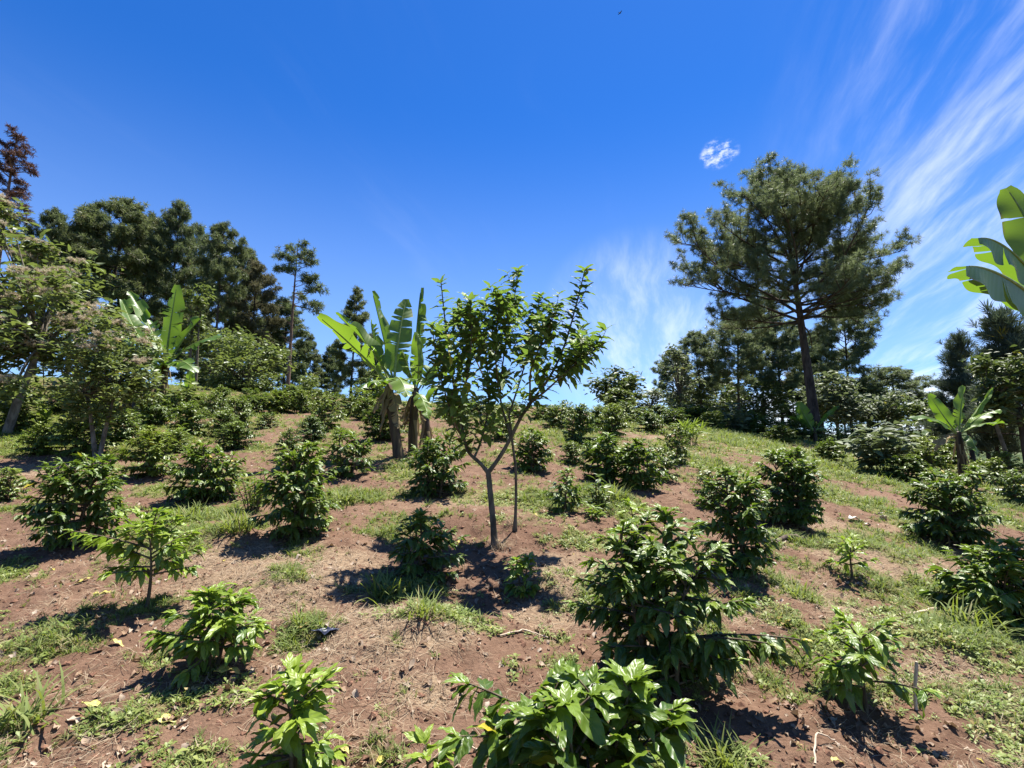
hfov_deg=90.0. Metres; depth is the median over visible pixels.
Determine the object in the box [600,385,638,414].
leafy tree
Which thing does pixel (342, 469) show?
coffee bush
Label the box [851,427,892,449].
coffee bush
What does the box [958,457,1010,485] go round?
coffee bush
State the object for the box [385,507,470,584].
coffee bush
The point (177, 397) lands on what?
coffee bush
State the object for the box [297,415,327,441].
coffee bush
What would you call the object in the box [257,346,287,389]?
pine tree
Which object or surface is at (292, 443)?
coffee bush
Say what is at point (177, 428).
leafy herb
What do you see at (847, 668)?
coffee sapling
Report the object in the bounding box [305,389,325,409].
coffee bush
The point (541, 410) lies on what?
coffee bush
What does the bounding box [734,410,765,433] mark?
coffee bush
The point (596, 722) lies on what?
coffee bush
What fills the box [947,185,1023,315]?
banana plant
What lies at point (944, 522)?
coffee bush
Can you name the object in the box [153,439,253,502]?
coffee bush
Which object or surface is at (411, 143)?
sky
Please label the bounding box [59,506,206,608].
coffee sapling
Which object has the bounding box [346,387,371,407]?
coffee bush
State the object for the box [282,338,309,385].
pine tree
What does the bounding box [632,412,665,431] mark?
coffee bush
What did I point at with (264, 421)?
coffee bush
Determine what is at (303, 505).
coffee bush
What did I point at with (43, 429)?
coffee bush
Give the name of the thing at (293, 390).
coffee bush
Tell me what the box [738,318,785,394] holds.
pine tree
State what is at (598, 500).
shrub
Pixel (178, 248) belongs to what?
pine tree
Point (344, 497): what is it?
grass tuft
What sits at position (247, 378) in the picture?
leafy tree
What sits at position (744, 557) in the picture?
coffee bush
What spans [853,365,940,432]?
tree
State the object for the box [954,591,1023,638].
grass tuft
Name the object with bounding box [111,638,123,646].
fallen leaf
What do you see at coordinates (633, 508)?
coffee sapling
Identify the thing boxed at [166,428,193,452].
coffee bush
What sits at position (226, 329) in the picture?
pine tree
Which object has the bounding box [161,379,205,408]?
leaved shrub
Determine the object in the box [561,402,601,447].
coffee bush
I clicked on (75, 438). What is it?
coffee bush
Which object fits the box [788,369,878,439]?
leafy tree
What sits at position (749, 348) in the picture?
pine tree
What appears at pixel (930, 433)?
leaved shrub
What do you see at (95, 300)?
pine tree
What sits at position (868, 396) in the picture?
leafy tree
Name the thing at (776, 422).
coffee bush
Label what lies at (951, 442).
pine tree
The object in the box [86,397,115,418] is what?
coffee bush
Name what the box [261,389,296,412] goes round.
coffee bush
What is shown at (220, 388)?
coffee bush
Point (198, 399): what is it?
coffee bush
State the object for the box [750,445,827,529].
coffee bush
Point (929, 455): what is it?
coffee bush
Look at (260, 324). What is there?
pine tree
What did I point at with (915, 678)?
wooden stake
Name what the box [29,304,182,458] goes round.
flowering shrub
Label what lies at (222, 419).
coffee bush
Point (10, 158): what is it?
dying pine
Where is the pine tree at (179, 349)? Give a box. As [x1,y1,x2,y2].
[159,301,204,382]
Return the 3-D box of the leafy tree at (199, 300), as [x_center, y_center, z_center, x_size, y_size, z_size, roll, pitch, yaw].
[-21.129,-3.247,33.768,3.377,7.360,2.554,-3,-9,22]
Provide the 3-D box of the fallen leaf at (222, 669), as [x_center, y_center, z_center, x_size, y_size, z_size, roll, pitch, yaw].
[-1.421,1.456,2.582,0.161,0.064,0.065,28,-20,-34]
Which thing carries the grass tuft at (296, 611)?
on the ground at (740, 726)
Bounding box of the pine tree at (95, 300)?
[54,253,110,378]
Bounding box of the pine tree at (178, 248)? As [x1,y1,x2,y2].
[136,198,203,346]
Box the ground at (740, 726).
[0,376,1023,767]
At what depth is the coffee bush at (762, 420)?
23.26 m
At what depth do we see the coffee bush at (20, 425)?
13.41 m
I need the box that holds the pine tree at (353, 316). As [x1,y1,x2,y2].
[328,285,372,395]
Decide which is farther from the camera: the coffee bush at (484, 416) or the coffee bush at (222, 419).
the coffee bush at (484, 416)
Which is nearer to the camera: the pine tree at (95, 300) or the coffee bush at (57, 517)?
the coffee bush at (57, 517)
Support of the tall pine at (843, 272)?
on the ground at (740, 726)
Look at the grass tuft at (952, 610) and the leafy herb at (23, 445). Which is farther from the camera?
the leafy herb at (23, 445)
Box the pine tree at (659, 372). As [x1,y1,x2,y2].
[650,350,697,403]
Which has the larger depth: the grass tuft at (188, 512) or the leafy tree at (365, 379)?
the leafy tree at (365, 379)
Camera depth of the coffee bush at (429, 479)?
6.61 m
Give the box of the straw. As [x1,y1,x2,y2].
[0,391,1023,767]
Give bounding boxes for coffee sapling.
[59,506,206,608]
[230,652,348,767]
[401,724,454,767]
[502,551,545,598]
[615,497,650,525]
[797,603,946,718]
[822,532,880,578]
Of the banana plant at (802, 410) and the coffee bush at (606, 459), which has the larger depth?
the banana plant at (802, 410)
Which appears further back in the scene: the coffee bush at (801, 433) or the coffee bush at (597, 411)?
the coffee bush at (801, 433)
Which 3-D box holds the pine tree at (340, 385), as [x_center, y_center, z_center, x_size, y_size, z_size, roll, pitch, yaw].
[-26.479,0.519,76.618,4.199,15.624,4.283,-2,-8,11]
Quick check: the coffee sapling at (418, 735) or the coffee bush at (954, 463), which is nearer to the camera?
the coffee sapling at (418, 735)
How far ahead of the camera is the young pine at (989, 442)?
20.68 m
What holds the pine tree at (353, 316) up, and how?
on the ground at (740, 726)
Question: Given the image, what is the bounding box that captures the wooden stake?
[913,661,917,709]
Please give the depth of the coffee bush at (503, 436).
11.75 m
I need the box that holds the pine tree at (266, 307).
[220,258,286,363]
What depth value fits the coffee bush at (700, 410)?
25.64 m
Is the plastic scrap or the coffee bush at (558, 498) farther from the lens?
the coffee bush at (558, 498)
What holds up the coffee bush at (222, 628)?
on the ground at (740, 726)
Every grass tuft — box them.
[0,661,100,734]
[157,499,216,521]
[210,504,260,533]
[276,602,326,625]
[328,485,369,504]
[339,563,427,605]
[395,580,459,620]
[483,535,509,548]
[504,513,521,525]
[594,481,632,501]
[684,711,774,767]
[768,574,848,604]
[889,594,1000,626]
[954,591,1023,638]
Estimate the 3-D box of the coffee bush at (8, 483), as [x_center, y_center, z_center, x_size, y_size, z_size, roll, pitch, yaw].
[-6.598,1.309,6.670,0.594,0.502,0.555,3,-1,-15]
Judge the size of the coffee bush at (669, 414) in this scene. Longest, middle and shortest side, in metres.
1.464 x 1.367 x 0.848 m
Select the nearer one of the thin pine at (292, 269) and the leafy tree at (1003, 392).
the leafy tree at (1003, 392)
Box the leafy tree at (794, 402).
[783,390,831,425]
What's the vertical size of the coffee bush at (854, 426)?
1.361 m
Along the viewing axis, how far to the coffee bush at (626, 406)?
20.78 m
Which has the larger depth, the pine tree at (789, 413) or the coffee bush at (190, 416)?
the pine tree at (789, 413)
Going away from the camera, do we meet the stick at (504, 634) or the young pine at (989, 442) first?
the stick at (504, 634)
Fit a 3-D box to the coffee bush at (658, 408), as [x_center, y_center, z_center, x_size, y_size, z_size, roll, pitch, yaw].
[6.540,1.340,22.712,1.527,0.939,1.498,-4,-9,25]
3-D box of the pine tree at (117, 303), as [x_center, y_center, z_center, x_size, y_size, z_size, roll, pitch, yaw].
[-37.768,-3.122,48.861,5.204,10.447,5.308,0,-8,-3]
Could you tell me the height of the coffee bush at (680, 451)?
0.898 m
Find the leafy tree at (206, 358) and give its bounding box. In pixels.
[177,350,227,387]
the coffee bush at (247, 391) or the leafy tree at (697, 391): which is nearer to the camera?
the coffee bush at (247, 391)
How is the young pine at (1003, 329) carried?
on the ground at (740, 726)
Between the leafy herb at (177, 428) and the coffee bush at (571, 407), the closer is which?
the leafy herb at (177, 428)
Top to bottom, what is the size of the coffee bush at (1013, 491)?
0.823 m
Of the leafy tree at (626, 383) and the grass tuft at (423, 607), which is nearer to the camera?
the grass tuft at (423, 607)
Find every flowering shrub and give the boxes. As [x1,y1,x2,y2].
[0,192,140,434]
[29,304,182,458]
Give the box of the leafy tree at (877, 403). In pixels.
[850,384,920,432]
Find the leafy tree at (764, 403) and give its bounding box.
[724,367,798,423]
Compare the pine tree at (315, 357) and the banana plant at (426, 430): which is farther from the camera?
the pine tree at (315, 357)
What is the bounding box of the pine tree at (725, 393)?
[699,369,745,425]
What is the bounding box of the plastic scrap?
[311,627,338,634]
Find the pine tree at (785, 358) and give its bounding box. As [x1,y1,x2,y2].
[739,309,820,434]
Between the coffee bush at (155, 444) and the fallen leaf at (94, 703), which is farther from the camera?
the coffee bush at (155, 444)
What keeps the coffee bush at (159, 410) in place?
on the ground at (740, 726)
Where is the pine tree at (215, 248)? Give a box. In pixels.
[185,219,250,349]
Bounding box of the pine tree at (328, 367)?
[316,345,340,393]
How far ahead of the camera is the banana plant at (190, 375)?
20.22 m
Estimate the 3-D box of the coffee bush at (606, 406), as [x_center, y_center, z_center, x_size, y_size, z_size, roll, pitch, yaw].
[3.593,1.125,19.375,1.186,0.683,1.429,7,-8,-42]
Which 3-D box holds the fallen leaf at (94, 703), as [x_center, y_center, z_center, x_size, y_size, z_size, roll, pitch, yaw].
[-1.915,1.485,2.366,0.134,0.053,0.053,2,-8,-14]
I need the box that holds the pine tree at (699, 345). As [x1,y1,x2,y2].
[668,329,722,407]
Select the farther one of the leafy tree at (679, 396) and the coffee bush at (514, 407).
the leafy tree at (679, 396)
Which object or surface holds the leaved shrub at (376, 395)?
on the ground at (740, 726)
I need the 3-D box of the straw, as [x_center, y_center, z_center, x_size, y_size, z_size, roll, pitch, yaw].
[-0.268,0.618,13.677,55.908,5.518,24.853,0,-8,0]
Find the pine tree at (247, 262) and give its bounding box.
[219,246,264,373]
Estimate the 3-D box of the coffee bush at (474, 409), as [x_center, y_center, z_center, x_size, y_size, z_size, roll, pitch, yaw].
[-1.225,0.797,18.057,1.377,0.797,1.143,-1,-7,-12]
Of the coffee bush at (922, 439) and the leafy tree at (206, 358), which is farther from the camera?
the leafy tree at (206, 358)
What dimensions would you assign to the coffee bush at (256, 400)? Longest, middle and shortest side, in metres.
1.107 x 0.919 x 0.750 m
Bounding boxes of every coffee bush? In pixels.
[0,405,39,432]
[0,466,30,501]
[11,452,131,551]
[14,421,62,455]
[36,389,79,411]
[43,413,122,456]
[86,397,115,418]
[90,408,146,441]
[114,425,181,478]
[135,392,176,424]
[138,581,273,690]
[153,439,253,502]
[154,392,186,415]
[164,400,213,435]
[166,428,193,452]
[188,395,211,409]
[199,390,227,417]
[206,409,239,436]
[209,385,234,407]
[211,421,264,449]
[224,395,254,427]
[235,387,259,401]
[241,395,270,413]
[245,439,340,542]
[251,393,274,407]
[251,412,280,428]
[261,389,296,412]
[272,384,311,406]
[272,427,302,457]
[289,390,315,413]
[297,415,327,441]
[302,396,348,430]
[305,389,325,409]
[313,426,375,478]
[320,391,342,410]
[335,393,362,415]
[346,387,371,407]
[351,397,378,419]
[357,402,408,440]
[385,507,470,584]
[398,401,409,423]
[401,431,471,497]
[436,656,702,767]
[446,410,478,428]
[464,395,491,416]
[479,406,497,423]
[480,410,516,439]
[499,401,518,417]
[506,427,554,472]
[529,404,553,420]
[539,404,571,429]
[541,467,588,513]
[557,399,575,420]
[558,440,583,463]
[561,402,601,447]
[562,502,812,705]
[577,432,623,481]
[585,404,606,428]
[593,405,621,419]
[598,403,632,437]
[610,438,670,490]
[617,400,640,420]
[626,407,653,422]
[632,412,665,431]
[646,404,674,422]
[646,443,682,483]
[652,423,691,464]
[657,407,690,425]
[670,402,702,422]
[682,405,720,424]
[688,462,785,580]
[689,466,731,508]
[692,408,715,424]
[696,411,729,429]
[723,412,747,431]
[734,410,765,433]
[747,415,778,433]
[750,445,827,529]
[758,424,800,442]
[767,419,782,426]
[780,417,815,440]
[801,422,828,442]
[810,437,847,461]
[821,424,858,448]
[842,423,862,441]
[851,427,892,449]
[880,454,933,481]
[896,463,1008,550]
[904,436,948,462]
[907,441,956,470]
[917,535,1023,636]
[933,443,956,465]
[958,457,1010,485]
[985,451,1023,475]
[988,469,1023,506]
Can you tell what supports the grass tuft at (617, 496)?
on the ground at (740, 726)
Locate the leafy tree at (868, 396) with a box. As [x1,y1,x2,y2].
[833,378,892,426]
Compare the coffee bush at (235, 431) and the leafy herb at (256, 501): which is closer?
the leafy herb at (256, 501)
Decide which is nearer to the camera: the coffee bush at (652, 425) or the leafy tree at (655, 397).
the coffee bush at (652, 425)
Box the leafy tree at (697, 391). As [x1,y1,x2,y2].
[664,383,724,416]
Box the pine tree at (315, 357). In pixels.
[294,333,326,391]
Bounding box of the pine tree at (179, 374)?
[168,303,215,381]
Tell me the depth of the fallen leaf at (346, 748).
2.11 m
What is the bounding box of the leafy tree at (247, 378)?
[204,326,299,391]
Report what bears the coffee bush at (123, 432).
on the ground at (740, 726)
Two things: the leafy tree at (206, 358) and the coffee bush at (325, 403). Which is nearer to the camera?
the coffee bush at (325, 403)
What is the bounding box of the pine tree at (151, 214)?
[111,210,179,321]
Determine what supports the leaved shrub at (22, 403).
on the ground at (740, 726)
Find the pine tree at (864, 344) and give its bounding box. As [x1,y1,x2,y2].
[807,301,890,433]
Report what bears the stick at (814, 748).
on the ground at (740, 726)
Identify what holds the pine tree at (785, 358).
on the ground at (740, 726)
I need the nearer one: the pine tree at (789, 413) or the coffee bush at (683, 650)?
the coffee bush at (683, 650)
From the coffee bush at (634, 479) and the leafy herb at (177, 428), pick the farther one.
the leafy herb at (177, 428)
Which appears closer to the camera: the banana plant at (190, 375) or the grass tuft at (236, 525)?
the grass tuft at (236, 525)
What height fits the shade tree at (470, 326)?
2.836 m
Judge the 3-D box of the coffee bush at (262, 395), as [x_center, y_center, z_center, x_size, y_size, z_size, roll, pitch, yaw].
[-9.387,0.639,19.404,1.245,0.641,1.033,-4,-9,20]
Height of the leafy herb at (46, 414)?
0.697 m
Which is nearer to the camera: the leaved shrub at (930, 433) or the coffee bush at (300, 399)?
the coffee bush at (300, 399)
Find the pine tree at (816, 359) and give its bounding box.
[783,330,849,431]
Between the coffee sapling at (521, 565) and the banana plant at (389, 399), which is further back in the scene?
the banana plant at (389, 399)
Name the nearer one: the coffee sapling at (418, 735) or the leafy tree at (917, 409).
the coffee sapling at (418, 735)
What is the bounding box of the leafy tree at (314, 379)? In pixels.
[290,369,331,395]
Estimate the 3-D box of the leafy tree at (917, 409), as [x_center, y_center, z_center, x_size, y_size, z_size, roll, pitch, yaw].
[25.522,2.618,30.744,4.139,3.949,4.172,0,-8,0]
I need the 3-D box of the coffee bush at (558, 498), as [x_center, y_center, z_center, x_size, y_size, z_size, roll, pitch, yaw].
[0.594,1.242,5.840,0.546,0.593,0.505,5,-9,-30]
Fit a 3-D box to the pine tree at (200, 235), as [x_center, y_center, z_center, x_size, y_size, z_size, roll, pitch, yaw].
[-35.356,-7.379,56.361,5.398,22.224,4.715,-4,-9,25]
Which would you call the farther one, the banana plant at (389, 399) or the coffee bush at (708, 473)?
the banana plant at (389, 399)
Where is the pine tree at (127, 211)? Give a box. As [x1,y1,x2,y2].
[71,194,169,332]
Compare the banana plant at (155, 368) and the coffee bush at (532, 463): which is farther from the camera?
the banana plant at (155, 368)
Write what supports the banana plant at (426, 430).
on the ground at (740, 726)
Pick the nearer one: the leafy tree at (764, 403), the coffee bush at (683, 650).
the coffee bush at (683, 650)
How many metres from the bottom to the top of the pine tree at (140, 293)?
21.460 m
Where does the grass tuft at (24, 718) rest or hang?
on the ground at (740, 726)
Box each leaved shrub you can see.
[0,383,44,412]
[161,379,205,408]
[361,366,399,404]
[709,402,757,431]
[833,419,923,471]
[875,415,954,442]
[944,435,1020,463]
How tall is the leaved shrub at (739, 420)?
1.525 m
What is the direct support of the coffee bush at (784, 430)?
on the ground at (740, 726)
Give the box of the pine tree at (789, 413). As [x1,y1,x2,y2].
[769,372,805,436]
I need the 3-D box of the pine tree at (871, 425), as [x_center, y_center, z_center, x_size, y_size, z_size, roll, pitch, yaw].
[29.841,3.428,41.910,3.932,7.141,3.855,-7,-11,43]
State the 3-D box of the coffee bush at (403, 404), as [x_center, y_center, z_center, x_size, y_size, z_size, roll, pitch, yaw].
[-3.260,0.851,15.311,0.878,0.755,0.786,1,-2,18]
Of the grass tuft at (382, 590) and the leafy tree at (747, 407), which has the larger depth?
the leafy tree at (747, 407)
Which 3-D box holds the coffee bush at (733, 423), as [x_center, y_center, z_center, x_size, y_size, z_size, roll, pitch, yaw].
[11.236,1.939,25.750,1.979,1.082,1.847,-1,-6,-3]
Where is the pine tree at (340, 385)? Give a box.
[323,338,350,397]
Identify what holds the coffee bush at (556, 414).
on the ground at (740, 726)
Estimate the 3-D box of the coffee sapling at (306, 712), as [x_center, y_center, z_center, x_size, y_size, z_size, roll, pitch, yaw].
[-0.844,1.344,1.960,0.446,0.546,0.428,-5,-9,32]
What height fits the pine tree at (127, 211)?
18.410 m
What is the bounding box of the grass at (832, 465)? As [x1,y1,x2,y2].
[0,373,1023,767]
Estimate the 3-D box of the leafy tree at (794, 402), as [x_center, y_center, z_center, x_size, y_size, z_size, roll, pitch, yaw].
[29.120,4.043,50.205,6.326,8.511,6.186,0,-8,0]
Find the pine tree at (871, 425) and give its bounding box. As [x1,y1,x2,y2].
[853,386,898,432]
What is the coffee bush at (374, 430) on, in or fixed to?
on the ground at (740, 726)
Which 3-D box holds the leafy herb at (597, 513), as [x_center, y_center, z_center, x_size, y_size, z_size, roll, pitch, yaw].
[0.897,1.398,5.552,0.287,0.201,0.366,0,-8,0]
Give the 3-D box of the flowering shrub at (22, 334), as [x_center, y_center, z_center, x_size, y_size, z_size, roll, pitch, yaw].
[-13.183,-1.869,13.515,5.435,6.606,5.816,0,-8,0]
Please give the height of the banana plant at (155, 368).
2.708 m
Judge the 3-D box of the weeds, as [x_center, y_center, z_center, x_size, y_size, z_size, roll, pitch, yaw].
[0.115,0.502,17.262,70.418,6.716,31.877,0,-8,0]
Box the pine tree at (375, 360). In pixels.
[358,350,383,380]
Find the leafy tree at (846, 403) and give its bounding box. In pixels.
[800,377,874,432]
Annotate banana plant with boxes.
[120,284,221,413]
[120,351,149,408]
[124,338,160,412]
[141,350,173,394]
[174,371,194,395]
[316,291,424,457]
[399,287,440,454]
[418,385,438,448]
[787,401,838,443]
[909,385,1006,478]
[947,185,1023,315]
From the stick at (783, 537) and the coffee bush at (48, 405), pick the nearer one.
the stick at (783, 537)
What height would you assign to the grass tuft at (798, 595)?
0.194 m
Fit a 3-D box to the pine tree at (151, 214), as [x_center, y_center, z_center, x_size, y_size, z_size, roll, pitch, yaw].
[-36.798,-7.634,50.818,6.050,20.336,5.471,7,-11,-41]
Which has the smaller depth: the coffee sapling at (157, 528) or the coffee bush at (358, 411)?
the coffee sapling at (157, 528)
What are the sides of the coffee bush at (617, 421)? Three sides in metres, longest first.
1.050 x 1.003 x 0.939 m
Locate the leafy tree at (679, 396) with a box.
[653,343,705,415]
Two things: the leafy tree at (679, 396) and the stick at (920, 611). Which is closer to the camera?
the stick at (920, 611)
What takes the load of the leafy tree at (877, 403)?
on the ground at (740, 726)
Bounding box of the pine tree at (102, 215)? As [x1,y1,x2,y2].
[50,199,122,368]
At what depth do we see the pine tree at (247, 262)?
51.25 m
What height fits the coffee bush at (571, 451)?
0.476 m
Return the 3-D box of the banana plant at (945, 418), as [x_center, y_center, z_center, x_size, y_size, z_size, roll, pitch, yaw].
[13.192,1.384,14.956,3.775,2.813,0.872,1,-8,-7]
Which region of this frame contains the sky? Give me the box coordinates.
[0,0,1023,434]
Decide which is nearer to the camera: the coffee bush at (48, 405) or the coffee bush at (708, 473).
the coffee bush at (708, 473)
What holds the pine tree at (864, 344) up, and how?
on the ground at (740, 726)
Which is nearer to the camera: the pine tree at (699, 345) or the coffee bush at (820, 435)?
the coffee bush at (820, 435)
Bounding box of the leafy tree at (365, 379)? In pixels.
[348,370,393,398]
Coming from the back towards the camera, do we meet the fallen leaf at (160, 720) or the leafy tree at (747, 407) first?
the leafy tree at (747, 407)
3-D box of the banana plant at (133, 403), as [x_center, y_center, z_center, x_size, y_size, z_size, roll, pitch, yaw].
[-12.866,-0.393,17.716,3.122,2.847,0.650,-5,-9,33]
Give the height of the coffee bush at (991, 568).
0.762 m
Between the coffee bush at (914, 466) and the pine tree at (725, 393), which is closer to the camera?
the coffee bush at (914, 466)
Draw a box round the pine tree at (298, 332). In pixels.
[260,298,314,390]
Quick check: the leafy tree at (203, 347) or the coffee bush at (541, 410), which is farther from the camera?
the leafy tree at (203, 347)
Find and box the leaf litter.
[0,415,1023,767]
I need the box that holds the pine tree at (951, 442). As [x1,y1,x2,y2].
[918,392,965,449]
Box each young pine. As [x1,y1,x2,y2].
[913,328,1009,461]
[949,298,1023,466]
[955,368,1020,465]
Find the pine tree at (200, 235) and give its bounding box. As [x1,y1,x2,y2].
[177,221,215,354]
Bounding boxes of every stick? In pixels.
[228,686,250,697]
[500,629,547,637]
[776,534,805,542]
[813,732,834,763]
[898,607,936,614]
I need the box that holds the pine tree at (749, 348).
[704,306,773,413]
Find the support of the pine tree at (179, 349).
on the ground at (740, 726)
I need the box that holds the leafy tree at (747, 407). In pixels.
[716,386,784,418]
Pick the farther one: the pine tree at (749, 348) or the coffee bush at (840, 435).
the pine tree at (749, 348)
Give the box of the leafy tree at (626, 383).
[580,364,651,411]
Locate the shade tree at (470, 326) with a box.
[403,264,614,547]
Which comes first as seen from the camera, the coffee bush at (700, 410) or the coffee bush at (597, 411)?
the coffee bush at (597, 411)
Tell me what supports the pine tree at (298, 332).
on the ground at (740, 726)
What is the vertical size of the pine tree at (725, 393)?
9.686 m
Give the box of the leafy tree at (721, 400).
[670,373,751,416]
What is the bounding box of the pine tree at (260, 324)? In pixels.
[256,320,284,372]
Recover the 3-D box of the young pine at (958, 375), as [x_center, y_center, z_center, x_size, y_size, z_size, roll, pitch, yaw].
[21.330,0.537,24.244,2.687,6.584,3.879,4,-9,-26]
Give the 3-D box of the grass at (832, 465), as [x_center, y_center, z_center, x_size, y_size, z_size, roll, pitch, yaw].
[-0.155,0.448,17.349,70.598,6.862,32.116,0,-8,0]
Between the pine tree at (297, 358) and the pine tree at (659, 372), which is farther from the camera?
the pine tree at (297, 358)
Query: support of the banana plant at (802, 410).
on the ground at (740, 726)
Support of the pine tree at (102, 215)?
on the ground at (740, 726)
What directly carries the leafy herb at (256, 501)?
on the ground at (740, 726)
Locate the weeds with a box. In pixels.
[0,375,1023,767]
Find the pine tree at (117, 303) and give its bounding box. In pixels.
[90,301,140,378]
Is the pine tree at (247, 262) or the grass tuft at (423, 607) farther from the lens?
the pine tree at (247, 262)
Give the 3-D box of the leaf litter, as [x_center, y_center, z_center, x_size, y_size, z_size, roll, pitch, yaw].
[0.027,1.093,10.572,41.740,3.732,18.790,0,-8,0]
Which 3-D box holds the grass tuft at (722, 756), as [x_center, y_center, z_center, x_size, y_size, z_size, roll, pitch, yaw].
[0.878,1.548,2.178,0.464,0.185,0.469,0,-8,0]
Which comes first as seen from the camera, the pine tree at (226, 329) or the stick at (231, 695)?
the stick at (231, 695)
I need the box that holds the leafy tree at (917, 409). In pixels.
[883,397,947,437]
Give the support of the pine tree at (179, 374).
on the ground at (740, 726)
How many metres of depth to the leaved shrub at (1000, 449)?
25.84 m
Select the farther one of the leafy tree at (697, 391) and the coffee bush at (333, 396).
the leafy tree at (697, 391)
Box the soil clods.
[0,430,1023,767]
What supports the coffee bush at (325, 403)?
on the ground at (740, 726)
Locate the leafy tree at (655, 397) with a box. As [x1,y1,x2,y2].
[635,387,667,416]
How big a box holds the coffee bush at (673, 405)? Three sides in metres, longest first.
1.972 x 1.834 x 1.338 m
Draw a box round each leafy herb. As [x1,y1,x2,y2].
[5,431,51,447]
[28,404,57,423]
[150,423,191,445]
[230,466,273,512]
[582,503,607,521]
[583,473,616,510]
[672,417,713,445]
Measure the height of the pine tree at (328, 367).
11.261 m
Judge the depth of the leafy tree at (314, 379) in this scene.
43.85 m
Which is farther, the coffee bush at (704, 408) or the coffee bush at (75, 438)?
the coffee bush at (704, 408)
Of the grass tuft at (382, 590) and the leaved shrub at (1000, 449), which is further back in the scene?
the leaved shrub at (1000, 449)
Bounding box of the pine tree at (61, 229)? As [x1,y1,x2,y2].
[9,205,88,375]
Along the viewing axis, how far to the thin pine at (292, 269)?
35.17 m
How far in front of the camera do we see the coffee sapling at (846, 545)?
4.46 m
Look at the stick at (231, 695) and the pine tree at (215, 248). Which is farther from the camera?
the pine tree at (215, 248)
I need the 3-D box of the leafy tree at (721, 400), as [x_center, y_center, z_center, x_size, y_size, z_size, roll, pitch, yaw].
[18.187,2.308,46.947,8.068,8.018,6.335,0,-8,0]
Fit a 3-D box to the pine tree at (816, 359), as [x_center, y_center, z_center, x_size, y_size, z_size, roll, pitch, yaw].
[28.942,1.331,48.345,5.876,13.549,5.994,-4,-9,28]
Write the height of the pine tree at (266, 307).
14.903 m
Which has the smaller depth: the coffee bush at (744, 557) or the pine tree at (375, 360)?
the coffee bush at (744, 557)
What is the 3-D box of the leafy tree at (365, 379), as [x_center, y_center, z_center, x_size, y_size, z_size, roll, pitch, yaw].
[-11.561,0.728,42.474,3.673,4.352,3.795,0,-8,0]
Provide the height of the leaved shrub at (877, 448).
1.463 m
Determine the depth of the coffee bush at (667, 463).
8.29 m
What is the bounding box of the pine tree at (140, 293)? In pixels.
[111,241,169,355]
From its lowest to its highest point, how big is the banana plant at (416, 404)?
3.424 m
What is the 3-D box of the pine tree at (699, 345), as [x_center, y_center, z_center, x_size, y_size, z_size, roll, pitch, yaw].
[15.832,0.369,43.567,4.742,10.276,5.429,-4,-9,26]
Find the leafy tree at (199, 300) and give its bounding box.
[160,283,215,385]
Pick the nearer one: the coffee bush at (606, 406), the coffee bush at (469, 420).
the coffee bush at (469, 420)
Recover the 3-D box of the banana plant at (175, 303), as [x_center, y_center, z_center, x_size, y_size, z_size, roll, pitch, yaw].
[-12.428,-1.256,17.640,4.517,4.624,1.916,-1,-8,7]
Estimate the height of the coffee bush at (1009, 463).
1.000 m
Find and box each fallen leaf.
[29,572,42,577]
[81,700,101,706]
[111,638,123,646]
[155,713,183,722]
[213,664,241,673]
[339,746,348,753]
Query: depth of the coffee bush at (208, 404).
16.71 m
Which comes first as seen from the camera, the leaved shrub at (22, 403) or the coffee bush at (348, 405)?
the leaved shrub at (22, 403)
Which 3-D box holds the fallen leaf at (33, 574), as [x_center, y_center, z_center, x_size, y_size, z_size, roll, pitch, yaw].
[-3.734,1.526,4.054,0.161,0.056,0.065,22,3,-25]
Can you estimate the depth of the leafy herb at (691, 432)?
13.72 m
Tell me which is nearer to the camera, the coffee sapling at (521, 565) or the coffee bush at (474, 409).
the coffee sapling at (521, 565)
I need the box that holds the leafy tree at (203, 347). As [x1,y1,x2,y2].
[174,324,255,386]
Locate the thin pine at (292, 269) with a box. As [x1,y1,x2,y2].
[271,238,331,390]
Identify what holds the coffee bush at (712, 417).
on the ground at (740, 726)
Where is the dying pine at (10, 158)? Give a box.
[0,122,39,266]
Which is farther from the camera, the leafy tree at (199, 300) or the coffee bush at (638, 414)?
the leafy tree at (199, 300)
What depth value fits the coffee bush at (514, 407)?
17.69 m
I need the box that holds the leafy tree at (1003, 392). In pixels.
[958,344,1023,468]
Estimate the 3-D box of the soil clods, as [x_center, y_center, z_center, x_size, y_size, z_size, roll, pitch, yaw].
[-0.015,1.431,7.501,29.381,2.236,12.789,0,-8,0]
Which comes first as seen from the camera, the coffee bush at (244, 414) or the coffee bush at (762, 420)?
the coffee bush at (244, 414)
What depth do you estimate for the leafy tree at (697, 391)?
43.26 m
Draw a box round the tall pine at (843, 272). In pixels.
[663,150,923,439]
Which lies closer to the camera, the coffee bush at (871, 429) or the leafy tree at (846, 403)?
the coffee bush at (871, 429)
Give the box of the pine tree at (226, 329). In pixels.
[205,292,246,371]
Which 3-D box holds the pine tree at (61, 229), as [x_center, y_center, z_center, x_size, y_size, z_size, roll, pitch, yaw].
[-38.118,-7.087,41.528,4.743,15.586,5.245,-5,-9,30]
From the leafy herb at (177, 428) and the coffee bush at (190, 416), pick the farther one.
the coffee bush at (190, 416)
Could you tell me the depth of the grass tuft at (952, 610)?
3.71 m

